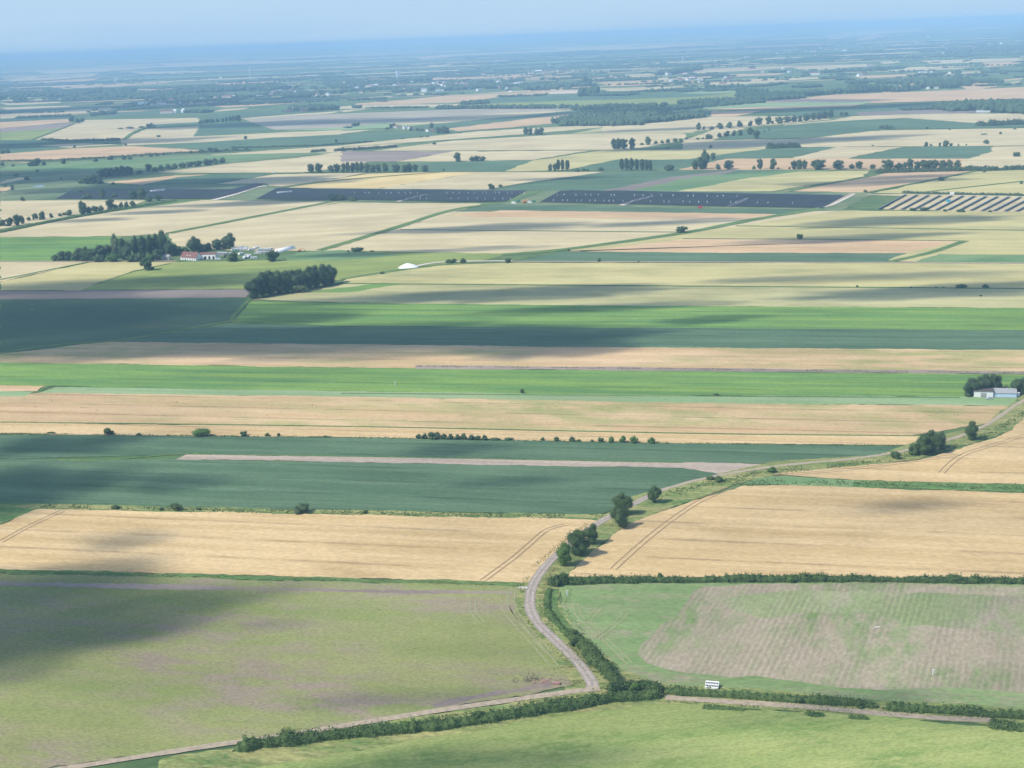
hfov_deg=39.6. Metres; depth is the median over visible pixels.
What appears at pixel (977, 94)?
field
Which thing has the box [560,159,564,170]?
poplar tree
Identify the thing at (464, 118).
field
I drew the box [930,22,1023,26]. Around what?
field
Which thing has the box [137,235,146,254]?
tree
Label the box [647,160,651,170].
poplar tree
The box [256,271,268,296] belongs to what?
tree
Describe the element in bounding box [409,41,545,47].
field
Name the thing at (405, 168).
tree
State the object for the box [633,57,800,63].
field
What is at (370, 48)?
field
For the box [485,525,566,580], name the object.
wheel track
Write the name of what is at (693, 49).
field
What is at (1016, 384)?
tree
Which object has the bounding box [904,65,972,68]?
field
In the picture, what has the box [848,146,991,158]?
field
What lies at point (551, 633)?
wheel track
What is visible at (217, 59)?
field
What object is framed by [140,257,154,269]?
tree
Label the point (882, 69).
field
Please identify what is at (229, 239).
tree
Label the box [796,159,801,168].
tree
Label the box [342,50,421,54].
field
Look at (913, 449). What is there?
bush
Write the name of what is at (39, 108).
field
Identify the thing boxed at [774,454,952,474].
wheel track
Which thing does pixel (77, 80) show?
field
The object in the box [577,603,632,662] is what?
wheel track
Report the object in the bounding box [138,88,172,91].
field
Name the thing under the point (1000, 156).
field
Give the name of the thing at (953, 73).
field
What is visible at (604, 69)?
field
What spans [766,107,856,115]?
field
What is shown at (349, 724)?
farm track
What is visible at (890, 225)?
field
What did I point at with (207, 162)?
bush
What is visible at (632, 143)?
tree
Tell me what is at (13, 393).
field
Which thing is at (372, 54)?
field
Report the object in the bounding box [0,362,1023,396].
field
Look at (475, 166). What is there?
field
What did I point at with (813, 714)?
hedge
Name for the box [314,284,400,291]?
field
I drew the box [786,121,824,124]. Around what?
field
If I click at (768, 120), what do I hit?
tree
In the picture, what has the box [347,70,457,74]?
field
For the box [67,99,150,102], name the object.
field
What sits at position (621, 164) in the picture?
poplar tree
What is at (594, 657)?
hedge
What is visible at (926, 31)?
field
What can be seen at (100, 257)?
bush
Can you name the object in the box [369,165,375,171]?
tree
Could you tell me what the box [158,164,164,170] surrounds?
bush
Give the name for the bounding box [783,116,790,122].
tree
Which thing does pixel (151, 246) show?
tree
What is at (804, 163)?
tree
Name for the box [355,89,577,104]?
field
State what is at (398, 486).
field
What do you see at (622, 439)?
bush
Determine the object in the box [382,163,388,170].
tree
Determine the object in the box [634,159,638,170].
poplar tree
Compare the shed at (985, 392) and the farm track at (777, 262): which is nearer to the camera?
the shed at (985, 392)
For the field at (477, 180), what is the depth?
2353.59 m
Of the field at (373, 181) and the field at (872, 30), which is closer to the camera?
the field at (373, 181)
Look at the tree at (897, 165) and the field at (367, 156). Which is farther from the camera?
the field at (367, 156)
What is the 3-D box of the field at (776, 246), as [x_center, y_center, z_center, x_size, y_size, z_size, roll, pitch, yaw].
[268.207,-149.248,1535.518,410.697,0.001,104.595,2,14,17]
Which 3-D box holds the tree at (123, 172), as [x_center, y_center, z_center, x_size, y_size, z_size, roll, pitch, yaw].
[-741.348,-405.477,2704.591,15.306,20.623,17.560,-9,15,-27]
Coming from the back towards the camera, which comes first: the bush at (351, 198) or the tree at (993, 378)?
the bush at (351, 198)
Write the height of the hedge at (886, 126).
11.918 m
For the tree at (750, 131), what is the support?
on the ground at (876, 199)
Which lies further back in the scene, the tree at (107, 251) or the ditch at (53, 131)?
the ditch at (53, 131)
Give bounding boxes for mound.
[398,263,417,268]
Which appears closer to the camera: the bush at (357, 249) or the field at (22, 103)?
the bush at (357, 249)
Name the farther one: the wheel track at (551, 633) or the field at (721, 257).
the field at (721, 257)
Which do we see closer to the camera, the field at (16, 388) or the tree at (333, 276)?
the field at (16, 388)
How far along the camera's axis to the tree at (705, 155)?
2393.60 m
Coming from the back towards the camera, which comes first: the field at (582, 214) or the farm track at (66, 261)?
the field at (582, 214)
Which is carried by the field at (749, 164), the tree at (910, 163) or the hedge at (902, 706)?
the tree at (910, 163)
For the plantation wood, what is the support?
on the ground at (876, 199)
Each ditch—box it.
[0,262,86,279]
[0,321,230,353]
[1,421,919,435]
[19,153,190,161]
[33,123,74,138]
[37,385,90,391]
[59,452,213,460]
[123,124,201,138]
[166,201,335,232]
[187,453,682,462]
[229,298,341,321]
[280,171,601,172]
[282,171,447,187]
[317,190,541,249]
[340,261,511,278]
[341,283,1023,288]
[341,393,959,397]
[400,229,655,231]
[431,149,650,150]
[501,208,821,254]
[512,252,555,260]
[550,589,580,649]
[683,238,959,240]
[736,225,1004,229]
[789,175,874,190]
[804,126,1023,138]
[869,171,974,191]
[884,240,967,261]
[924,181,1019,191]
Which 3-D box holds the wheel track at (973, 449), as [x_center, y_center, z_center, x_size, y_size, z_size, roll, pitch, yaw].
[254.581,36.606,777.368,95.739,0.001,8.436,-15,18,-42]
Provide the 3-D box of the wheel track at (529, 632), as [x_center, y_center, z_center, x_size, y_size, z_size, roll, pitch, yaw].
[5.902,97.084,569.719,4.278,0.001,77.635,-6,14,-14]
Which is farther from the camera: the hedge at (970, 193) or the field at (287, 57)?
the field at (287, 57)
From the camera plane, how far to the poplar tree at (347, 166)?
2585.46 m
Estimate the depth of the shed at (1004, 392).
886.62 m
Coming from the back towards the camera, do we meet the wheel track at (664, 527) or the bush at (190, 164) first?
the bush at (190, 164)
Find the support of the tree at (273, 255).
on the field at (212, 275)
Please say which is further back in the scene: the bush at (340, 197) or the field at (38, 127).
the field at (38, 127)
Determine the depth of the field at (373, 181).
2424.47 m
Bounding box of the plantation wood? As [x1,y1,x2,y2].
[550,102,705,125]
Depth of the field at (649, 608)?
556.27 m
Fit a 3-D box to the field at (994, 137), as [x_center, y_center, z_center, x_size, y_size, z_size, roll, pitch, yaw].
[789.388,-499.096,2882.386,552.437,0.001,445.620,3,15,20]
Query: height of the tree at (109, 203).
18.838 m
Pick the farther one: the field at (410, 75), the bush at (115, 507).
the field at (410, 75)
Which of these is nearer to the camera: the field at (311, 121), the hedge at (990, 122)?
the hedge at (990, 122)
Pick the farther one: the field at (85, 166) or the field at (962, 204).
the field at (85, 166)
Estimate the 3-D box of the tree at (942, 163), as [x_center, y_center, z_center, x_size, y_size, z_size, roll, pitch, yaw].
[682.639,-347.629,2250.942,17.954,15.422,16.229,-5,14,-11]
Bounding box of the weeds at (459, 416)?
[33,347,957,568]
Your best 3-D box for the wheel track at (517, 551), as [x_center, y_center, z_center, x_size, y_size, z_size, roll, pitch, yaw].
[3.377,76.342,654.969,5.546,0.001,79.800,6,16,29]
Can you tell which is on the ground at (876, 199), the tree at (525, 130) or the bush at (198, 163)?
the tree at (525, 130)
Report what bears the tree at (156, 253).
on the ground at (876, 199)
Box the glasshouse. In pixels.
[550,91,577,92]
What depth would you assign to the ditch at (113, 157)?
3174.15 m
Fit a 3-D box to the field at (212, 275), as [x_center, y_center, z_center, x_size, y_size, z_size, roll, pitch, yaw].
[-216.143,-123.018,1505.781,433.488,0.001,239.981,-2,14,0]
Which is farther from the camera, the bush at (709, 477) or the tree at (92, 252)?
the tree at (92, 252)
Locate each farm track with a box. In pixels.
[0,260,176,261]
[55,686,600,767]
[211,186,262,199]
[395,194,427,201]
[416,260,511,265]
[512,261,1023,262]
[620,196,653,204]
[661,399,1023,489]
[665,695,989,721]
[727,198,747,205]
[815,194,854,207]
[826,193,853,204]
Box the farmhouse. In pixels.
[180,251,201,260]
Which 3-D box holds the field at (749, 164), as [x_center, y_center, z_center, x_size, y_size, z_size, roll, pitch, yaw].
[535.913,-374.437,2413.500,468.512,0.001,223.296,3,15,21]
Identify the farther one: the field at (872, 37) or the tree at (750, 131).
the field at (872, 37)
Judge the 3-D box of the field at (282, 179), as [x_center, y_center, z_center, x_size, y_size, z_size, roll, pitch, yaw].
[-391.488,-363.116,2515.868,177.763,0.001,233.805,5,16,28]
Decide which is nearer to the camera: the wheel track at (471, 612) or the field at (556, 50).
the wheel track at (471, 612)
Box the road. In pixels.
[524,490,662,686]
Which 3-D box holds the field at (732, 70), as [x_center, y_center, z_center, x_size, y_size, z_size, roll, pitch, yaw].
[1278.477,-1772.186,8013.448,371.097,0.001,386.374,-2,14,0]
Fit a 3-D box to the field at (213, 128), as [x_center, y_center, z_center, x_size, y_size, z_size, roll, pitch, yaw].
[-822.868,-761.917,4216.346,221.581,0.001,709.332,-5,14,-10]
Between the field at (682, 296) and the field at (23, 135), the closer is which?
the field at (682, 296)
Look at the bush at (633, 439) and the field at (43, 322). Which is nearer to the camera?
the bush at (633, 439)
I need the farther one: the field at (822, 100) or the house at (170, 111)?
the house at (170, 111)
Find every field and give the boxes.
[0,58,67,61]
[0,58,224,67]
[0,63,36,64]
[0,69,50,72]
[0,74,94,80]
[0,78,60,80]
[0,101,61,104]
[0,107,116,118]
[0,111,133,115]
[0,115,75,121]
[0,119,68,127]
[0,123,73,131]
[0,128,59,139]
[0,140,66,145]
[0,146,65,152]
[0,146,197,162]
[0,152,332,172]
[0,153,315,202]
[0,177,23,183]
[0,187,10,191]
[0,199,206,229]
[0,200,145,228]
[0,200,336,236]
[0,236,121,260]
[0,261,173,289]
[0,262,82,281]
[0,289,249,298]
[0,298,248,353]
[0,342,1023,370]
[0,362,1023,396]
[0,385,42,390]
[0,391,33,395]
[0,393,1007,434]
[0,422,919,444]
[0,435,900,462]
[0,459,718,513]
[0,503,604,524]
[0,509,595,582]
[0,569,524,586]
[0,574,571,767]
[0,581,511,593]
[1,106,82,113]
[2,65,115,69]
[2,84,102,88]
[2,106,68,109]
[9,78,98,87]
[11,107,73,109]
[14,57,127,61]
[14,504,603,517]
[15,82,167,89]
[32,73,92,75]
[34,118,199,139]
[35,66,147,73]
[39,387,1016,405]
[40,143,117,147]
[42,61,290,71]
[46,60,104,63]
[57,183,872,210]
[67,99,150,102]
[83,251,502,289]
[90,99,293,106]
[95,73,271,80]
[100,64,155,66]
[102,108,223,116]
[108,174,207,184]
[110,58,151,60]
[113,323,1023,349]
[119,126,341,144]
[123,53,197,56]
[123,75,320,83]
[134,71,207,73]
[135,50,227,54]
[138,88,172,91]
[139,82,218,85]
[141,51,308,57]
[141,130,469,149]
[143,173,269,184]
[144,100,251,105]
[145,60,238,64]
[152,122,198,126]
[153,68,303,74]
[155,55,247,59]
[158,151,477,172]
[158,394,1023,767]
[160,60,272,66]
[168,202,480,250]
[178,454,759,473]
[194,57,248,60]
[194,122,271,135]
[205,109,299,119]
[211,146,341,154]
[214,108,247,111]
[215,102,300,107]
[217,81,277,84]
[219,173,362,185]
[232,302,1023,329]
[237,47,323,50]
[241,111,338,118]
[242,55,336,58]
[245,108,569,129]
[252,99,333,102]
[255,50,446,57]
[255,284,1023,307]
[256,704,1023,767]
[257,50,474,59]
[260,50,402,55]
[269,59,334,62]
[276,123,426,130]
[282,250,399,260]
[285,172,476,188]
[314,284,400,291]
[316,65,393,68]
[323,130,367,133]
[324,211,833,253]
[325,56,417,60]
[338,46,402,49]
[340,104,457,108]
[340,151,451,161]
[341,108,370,111]
[341,125,600,150]
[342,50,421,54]
[343,262,1023,287]
[344,161,529,171]
[347,50,426,57]
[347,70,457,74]
[349,96,392,98]
[351,65,480,70]
[353,70,552,77]
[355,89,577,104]
[369,58,463,62]
[374,133,686,150]
[377,172,598,189]
[379,82,472,85]
[390,110,571,124]
[395,40,546,45]
[401,150,589,161]
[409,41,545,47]
[410,60,509,64]
[414,53,471,58]
[415,365,1023,373]
[418,110,575,127]
[423,45,527,49]
[428,64,450,66]
[430,46,668,56]
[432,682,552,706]
[433,73,567,79]
[449,114,572,130]
[453,210,772,218]
[455,92,527,94]
[460,204,807,213]
[470,92,735,108]
[483,93,732,103]
[484,44,581,48]
[486,170,774,190]
[497,57,686,64]
[503,76,570,78]
[506,148,764,170]
[510,41,731,49]
[516,251,905,262]
[517,68,671,74]
[521,76,668,81]
[527,73,698,79]
[531,57,594,59]
[545,87,653,91]
[548,67,668,71]
[550,81,744,88]
[557,45,636,49]
[560,582,1023,708]
[567,128,694,134]
[569,37,662,41]
[569,210,1023,261]
[569,485,1023,577]
[572,147,833,170]
[578,239,957,252]
[597,74,659,78]
[600,86,682,90]
[601,116,829,132]
[602,79,696,85]
[604,170,734,190]
[605,46,670,50]
[619,52,729,56]
[625,34,806,41]
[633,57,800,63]
[633,170,832,190]
[638,582,1023,691]
[640,42,728,46]
[657,77,688,79]
[658,48,728,50]
[663,75,832,81]
[667,149,760,158]
[668,109,711,115]
[671,79,834,86]
[679,158,964,169]
[681,170,869,190]
[682,139,780,148]
[684,33,773,36]
[684,90,735,93]
[686,128,743,139]
[689,66,811,71]
[693,66,791,72]
[697,73,783,77]
[698,83,766,87]
[702,63,761,65]
[702,102,871,109]
[710,80,786,84]
[710,111,758,116]
[711,590,1023,635]
[712,119,1023,140]
[713,68,765,70]
[714,64,825,68]
[714,104,861,109]
[723,61,870,66]
[724,37,765,39]
[733,476,857,486]
[741,77,818,80]
[745,44,830,47]
[763,128,1023,146]
[766,99,898,101]
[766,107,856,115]
[768,35,882,39]
[775,418,1023,483]
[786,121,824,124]
[788,171,968,191]
[789,30,843,32]
[790,147,899,158]
[791,64,873,68]
[800,87,1023,102]
[802,64,865,69]
[809,65,893,68]
[824,29,924,36]
[825,113,1023,122]
[830,52,919,55]
[831,29,915,32]
[844,28,995,34]
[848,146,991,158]
[853,480,1023,491]
[854,74,912,77]
[854,99,1011,111]
[856,36,882,40]
[856,38,999,43]
[857,68,963,71]
[857,110,980,114]
[858,68,903,71]
[866,194,903,195]
[876,170,1023,193]
[879,23,973,26]
[880,61,900,63]
[884,194,1023,212]
[887,46,970,49]
[892,42,974,45]
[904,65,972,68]
[908,71,980,74]
[916,254,1023,263]
[920,60,1023,64]
[923,29,1019,33]
[923,58,1023,63]
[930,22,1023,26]
[939,241,1023,254]
[961,78,1022,88]
[961,146,1023,167]
[965,27,1003,29]
[983,60,1020,66]
[988,79,1023,83]
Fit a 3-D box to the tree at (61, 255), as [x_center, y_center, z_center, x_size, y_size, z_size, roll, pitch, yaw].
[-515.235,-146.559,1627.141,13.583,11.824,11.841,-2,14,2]
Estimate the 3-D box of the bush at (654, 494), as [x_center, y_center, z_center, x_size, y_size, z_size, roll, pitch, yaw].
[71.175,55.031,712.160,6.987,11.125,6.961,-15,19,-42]
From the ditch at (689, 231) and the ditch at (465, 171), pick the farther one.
the ditch at (465, 171)
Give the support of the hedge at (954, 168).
on the ground at (876, 199)
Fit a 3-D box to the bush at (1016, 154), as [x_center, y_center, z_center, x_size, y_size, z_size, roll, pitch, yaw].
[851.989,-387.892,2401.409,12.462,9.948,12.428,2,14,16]
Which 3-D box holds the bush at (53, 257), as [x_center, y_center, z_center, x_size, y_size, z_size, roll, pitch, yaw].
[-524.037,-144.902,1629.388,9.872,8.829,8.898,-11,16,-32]
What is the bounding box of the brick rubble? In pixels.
[532,678,559,684]
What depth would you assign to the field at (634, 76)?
7544.37 m
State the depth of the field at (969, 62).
7580.27 m
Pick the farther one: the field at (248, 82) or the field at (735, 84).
the field at (248, 82)
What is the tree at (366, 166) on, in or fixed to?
on the ground at (876, 199)
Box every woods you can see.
[0,21,1023,112]
[0,64,1006,104]
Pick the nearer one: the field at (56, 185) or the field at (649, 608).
the field at (649, 608)
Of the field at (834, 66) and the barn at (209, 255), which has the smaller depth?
the barn at (209, 255)
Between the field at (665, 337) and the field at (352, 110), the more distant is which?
the field at (352, 110)
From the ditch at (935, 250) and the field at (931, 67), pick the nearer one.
the ditch at (935, 250)
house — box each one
[160,109,173,113]
[300,107,307,111]
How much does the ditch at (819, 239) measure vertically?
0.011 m
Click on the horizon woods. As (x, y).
(1008, 51)
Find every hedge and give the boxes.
[0,149,250,161]
[0,199,176,232]
[40,138,120,141]
[230,140,373,147]
[232,684,663,752]
[311,148,325,151]
[334,144,397,150]
[542,587,569,634]
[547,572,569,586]
[548,570,1023,584]
[564,626,624,683]
[605,677,664,693]
[662,684,879,708]
[702,704,747,711]
[766,142,800,148]
[803,710,824,716]
[848,714,869,719]
[874,163,1023,172]
[877,124,894,128]
[882,700,1023,719]
[901,190,1023,195]
[975,118,1023,125]
[987,719,1023,731]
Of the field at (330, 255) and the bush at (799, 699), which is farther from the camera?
the field at (330, 255)
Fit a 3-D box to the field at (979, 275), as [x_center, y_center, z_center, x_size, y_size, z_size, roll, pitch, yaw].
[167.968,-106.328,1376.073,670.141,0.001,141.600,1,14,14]
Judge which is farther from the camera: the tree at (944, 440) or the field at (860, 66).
the field at (860, 66)
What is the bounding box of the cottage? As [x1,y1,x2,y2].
[161,254,170,259]
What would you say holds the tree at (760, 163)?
on the ground at (876, 199)
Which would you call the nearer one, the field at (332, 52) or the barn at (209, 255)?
the barn at (209, 255)
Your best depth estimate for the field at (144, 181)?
2598.59 m
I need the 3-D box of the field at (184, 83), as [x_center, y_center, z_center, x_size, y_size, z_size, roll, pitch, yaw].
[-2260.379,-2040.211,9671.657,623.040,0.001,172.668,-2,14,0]
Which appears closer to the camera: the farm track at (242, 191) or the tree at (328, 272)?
the tree at (328, 272)
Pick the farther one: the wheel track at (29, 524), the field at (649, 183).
the field at (649, 183)
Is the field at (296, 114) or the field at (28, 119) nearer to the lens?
the field at (296, 114)
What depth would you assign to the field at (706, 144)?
2893.97 m
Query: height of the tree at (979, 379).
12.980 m
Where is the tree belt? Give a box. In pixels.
[13,76,1023,127]
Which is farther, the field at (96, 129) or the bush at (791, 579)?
the field at (96, 129)
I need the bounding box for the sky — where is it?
[0,0,1023,58]
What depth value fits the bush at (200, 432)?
866.26 m
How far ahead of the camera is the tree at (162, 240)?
1635.91 m
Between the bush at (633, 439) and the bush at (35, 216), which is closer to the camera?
the bush at (633, 439)
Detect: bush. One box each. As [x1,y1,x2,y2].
[31,212,37,219]
[51,255,57,260]
[82,193,90,198]
[91,205,97,211]
[93,254,105,261]
[103,428,113,434]
[105,252,119,261]
[110,505,120,509]
[125,254,134,261]
[133,251,144,261]
[144,195,151,201]
[144,252,154,260]
[154,193,162,200]
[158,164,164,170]
[165,163,171,168]
[169,503,182,511]
[178,162,186,167]
[180,246,189,251]
[185,161,193,166]
[191,428,211,435]
[194,160,201,166]
[202,158,211,164]
[212,158,218,163]
[219,158,226,162]
[240,430,246,435]
[291,284,307,292]
[293,502,309,514]
[327,194,336,200]
[335,194,347,200]
[347,196,355,200]
[351,247,364,251]
[401,721,409,732]
[428,432,434,439]
[433,431,440,439]
[460,433,466,438]
[474,710,484,718]
[553,579,560,586]
[570,638,576,645]
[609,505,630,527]
[619,436,625,442]
[629,435,637,442]
[629,682,639,689]
[647,437,655,443]
[647,485,662,502]
[663,164,673,170]
[705,476,714,479]
[715,475,722,481]
[745,575,755,581]
[767,466,775,472]
[786,574,793,582]
[796,694,803,702]
[854,699,864,709]
[890,451,900,459]
[908,442,919,454]
[913,705,923,713]
[956,284,966,287]
[1013,152,1020,156]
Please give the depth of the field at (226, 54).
29860.85 m
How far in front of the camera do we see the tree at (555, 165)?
2463.36 m
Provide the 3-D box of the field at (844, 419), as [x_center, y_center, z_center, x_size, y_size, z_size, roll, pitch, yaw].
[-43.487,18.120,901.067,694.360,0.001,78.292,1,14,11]
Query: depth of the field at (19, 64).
26675.47 m
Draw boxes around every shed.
[974,388,993,396]
[993,388,1016,397]
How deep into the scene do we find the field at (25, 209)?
2198.41 m
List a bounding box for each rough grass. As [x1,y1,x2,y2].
[0,365,1023,719]
[0,494,666,688]
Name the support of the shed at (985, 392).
on the ground at (876, 199)
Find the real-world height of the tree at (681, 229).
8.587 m
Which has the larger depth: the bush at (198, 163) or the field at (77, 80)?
the field at (77, 80)
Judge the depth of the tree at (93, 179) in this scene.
2560.34 m
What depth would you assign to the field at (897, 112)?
3655.13 m
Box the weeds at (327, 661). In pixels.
[3,591,1001,740]
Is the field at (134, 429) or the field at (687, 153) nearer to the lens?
the field at (134, 429)
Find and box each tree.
[4,217,14,225]
[13,215,20,224]
[31,158,40,165]
[38,211,44,219]
[56,251,64,260]
[63,251,72,260]
[73,247,81,260]
[77,200,87,213]
[80,247,89,260]
[82,176,89,183]
[85,248,97,260]
[88,174,96,183]
[93,245,106,255]
[96,169,103,176]
[96,177,103,183]
[97,110,105,114]
[98,188,105,198]
[102,168,109,177]
[104,244,111,255]
[105,198,113,209]
[109,167,114,176]
[110,233,118,253]
[113,166,120,175]
[116,237,131,259]
[119,165,125,175]
[120,242,131,259]
[124,166,131,175]
[129,190,137,198]
[130,235,138,255]
[136,188,146,198]
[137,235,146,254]
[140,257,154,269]
[145,163,151,171]
[145,234,155,253]
[152,233,158,249]
[152,249,161,260]
[157,229,166,253]
[164,239,172,254]
[172,244,178,254]
[186,236,201,251]
[197,244,206,251]
[204,243,211,250]
[211,239,223,249]
[222,232,235,248]
[227,252,237,261]
[243,277,262,298]
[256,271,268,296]
[265,250,279,260]
[265,269,279,294]
[272,269,285,293]
[281,272,290,292]
[287,270,299,291]
[294,269,307,284]
[302,266,315,288]
[307,163,314,171]
[312,264,324,287]
[314,163,322,172]
[318,263,333,285]
[327,165,333,171]
[327,264,337,283]
[333,164,340,171]
[340,163,345,171]
[345,162,350,172]
[350,163,354,170]
[355,162,359,171]
[358,162,363,171]
[363,163,368,171]
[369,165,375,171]
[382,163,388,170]
[391,163,399,171]
[402,164,408,171]
[421,165,428,171]
[439,126,445,132]
[453,152,460,161]
[523,126,527,134]
[538,127,543,134]
[552,163,557,170]
[556,159,559,170]
[556,541,572,566]
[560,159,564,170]
[565,160,569,170]
[565,529,590,556]
[584,523,598,544]
[611,138,616,148]
[611,492,633,509]
[615,138,622,148]
[619,158,623,170]
[620,138,627,148]
[624,158,628,170]
[628,138,635,148]
[629,158,633,170]
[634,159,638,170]
[639,159,643,170]
[643,159,647,170]
[645,137,650,144]
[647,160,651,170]
[676,226,687,232]
[691,160,697,168]
[696,157,705,168]
[701,149,710,168]
[705,134,712,138]
[711,152,715,159]
[717,123,722,128]
[723,160,733,168]
[726,122,732,127]
[736,120,742,126]
[746,127,753,134]
[754,130,759,138]
[755,117,762,124]
[756,158,762,168]
[764,116,770,123]
[769,158,777,168]
[775,117,783,123]
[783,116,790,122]
[791,115,798,121]
[791,161,797,168]
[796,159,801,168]
[801,160,807,168]
[803,113,810,120]
[809,113,817,119]
[809,159,825,169]
[816,112,822,118]
[821,110,827,117]
[828,109,832,116]
[832,160,844,168]
[855,161,862,168]
[882,159,893,168]
[894,163,902,168]
[901,162,907,168]
[907,158,913,168]
[913,161,920,168]
[916,434,931,454]
[919,160,928,168]
[923,429,943,453]
[926,160,931,168]
[930,160,938,167]
[937,430,946,449]
[938,160,946,167]
[942,140,948,145]
[947,159,952,167]
[953,159,960,166]
[963,381,971,396]
[964,420,978,439]
[968,377,979,395]
[975,375,983,389]
[982,373,991,387]
[988,373,999,387]
[996,375,1002,387]
[1010,379,1022,391]
[1020,377,1023,394]
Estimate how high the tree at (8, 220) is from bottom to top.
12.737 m
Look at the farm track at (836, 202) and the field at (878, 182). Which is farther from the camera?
the field at (878, 182)
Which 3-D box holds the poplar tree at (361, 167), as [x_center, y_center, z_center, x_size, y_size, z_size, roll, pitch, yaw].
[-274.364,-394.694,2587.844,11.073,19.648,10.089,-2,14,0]
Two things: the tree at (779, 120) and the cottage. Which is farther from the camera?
the tree at (779, 120)
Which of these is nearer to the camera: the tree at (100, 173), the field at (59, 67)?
the tree at (100, 173)
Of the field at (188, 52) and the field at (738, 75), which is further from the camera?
the field at (188, 52)
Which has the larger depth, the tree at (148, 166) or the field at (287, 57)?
the field at (287, 57)
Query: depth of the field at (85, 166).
3017.20 m
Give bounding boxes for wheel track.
[0,510,59,540]
[4,511,63,541]
[469,602,479,623]
[474,602,485,622]
[480,524,561,579]
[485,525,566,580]
[499,591,550,666]
[507,591,558,664]
[508,590,545,652]
[514,590,552,651]
[531,490,663,685]
[572,603,626,663]
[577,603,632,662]
[594,612,622,638]
[599,613,627,639]
[611,487,727,567]
[616,488,731,568]
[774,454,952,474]
[774,455,959,476]
[938,434,1023,472]
[944,437,1022,472]
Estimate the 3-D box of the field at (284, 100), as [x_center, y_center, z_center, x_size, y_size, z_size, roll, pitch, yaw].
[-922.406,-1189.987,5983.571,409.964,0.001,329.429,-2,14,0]
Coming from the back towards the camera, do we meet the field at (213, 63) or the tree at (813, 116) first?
the field at (213, 63)
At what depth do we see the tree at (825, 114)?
3566.34 m
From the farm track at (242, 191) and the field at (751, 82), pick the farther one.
the field at (751, 82)
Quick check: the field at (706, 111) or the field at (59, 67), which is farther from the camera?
the field at (59, 67)
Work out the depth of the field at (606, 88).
5958.70 m
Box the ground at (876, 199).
[0,19,1023,767]
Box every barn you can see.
[200,252,218,258]
[976,110,989,112]
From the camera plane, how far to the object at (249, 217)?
1964.34 m
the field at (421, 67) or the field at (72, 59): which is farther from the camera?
the field at (72, 59)
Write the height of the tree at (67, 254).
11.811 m
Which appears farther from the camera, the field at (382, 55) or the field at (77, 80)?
the field at (382, 55)
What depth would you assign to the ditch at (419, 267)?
1481.98 m
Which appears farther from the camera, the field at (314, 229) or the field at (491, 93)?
the field at (491, 93)
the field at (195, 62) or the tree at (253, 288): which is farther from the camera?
the field at (195, 62)
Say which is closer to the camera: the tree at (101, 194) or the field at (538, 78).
the tree at (101, 194)
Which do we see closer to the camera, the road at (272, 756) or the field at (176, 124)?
the road at (272, 756)
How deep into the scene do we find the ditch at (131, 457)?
828.98 m
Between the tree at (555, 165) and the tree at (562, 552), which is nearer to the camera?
the tree at (562, 552)
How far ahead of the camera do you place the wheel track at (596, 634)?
559.47 m
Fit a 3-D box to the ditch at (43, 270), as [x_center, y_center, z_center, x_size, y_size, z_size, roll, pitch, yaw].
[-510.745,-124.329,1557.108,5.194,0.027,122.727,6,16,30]
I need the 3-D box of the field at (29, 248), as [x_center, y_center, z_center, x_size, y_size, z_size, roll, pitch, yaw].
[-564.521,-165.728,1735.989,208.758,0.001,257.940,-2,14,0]
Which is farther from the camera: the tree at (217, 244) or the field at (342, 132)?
the field at (342, 132)
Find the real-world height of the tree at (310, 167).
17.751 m
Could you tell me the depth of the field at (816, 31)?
30490.94 m
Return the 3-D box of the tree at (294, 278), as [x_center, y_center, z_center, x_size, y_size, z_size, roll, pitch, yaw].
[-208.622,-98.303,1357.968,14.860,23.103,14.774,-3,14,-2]
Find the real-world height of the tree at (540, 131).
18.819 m
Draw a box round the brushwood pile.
[511,670,550,682]
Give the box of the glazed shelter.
[705,681,718,688]
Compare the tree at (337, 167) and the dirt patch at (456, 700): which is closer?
the dirt patch at (456, 700)
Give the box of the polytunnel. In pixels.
[275,245,294,251]

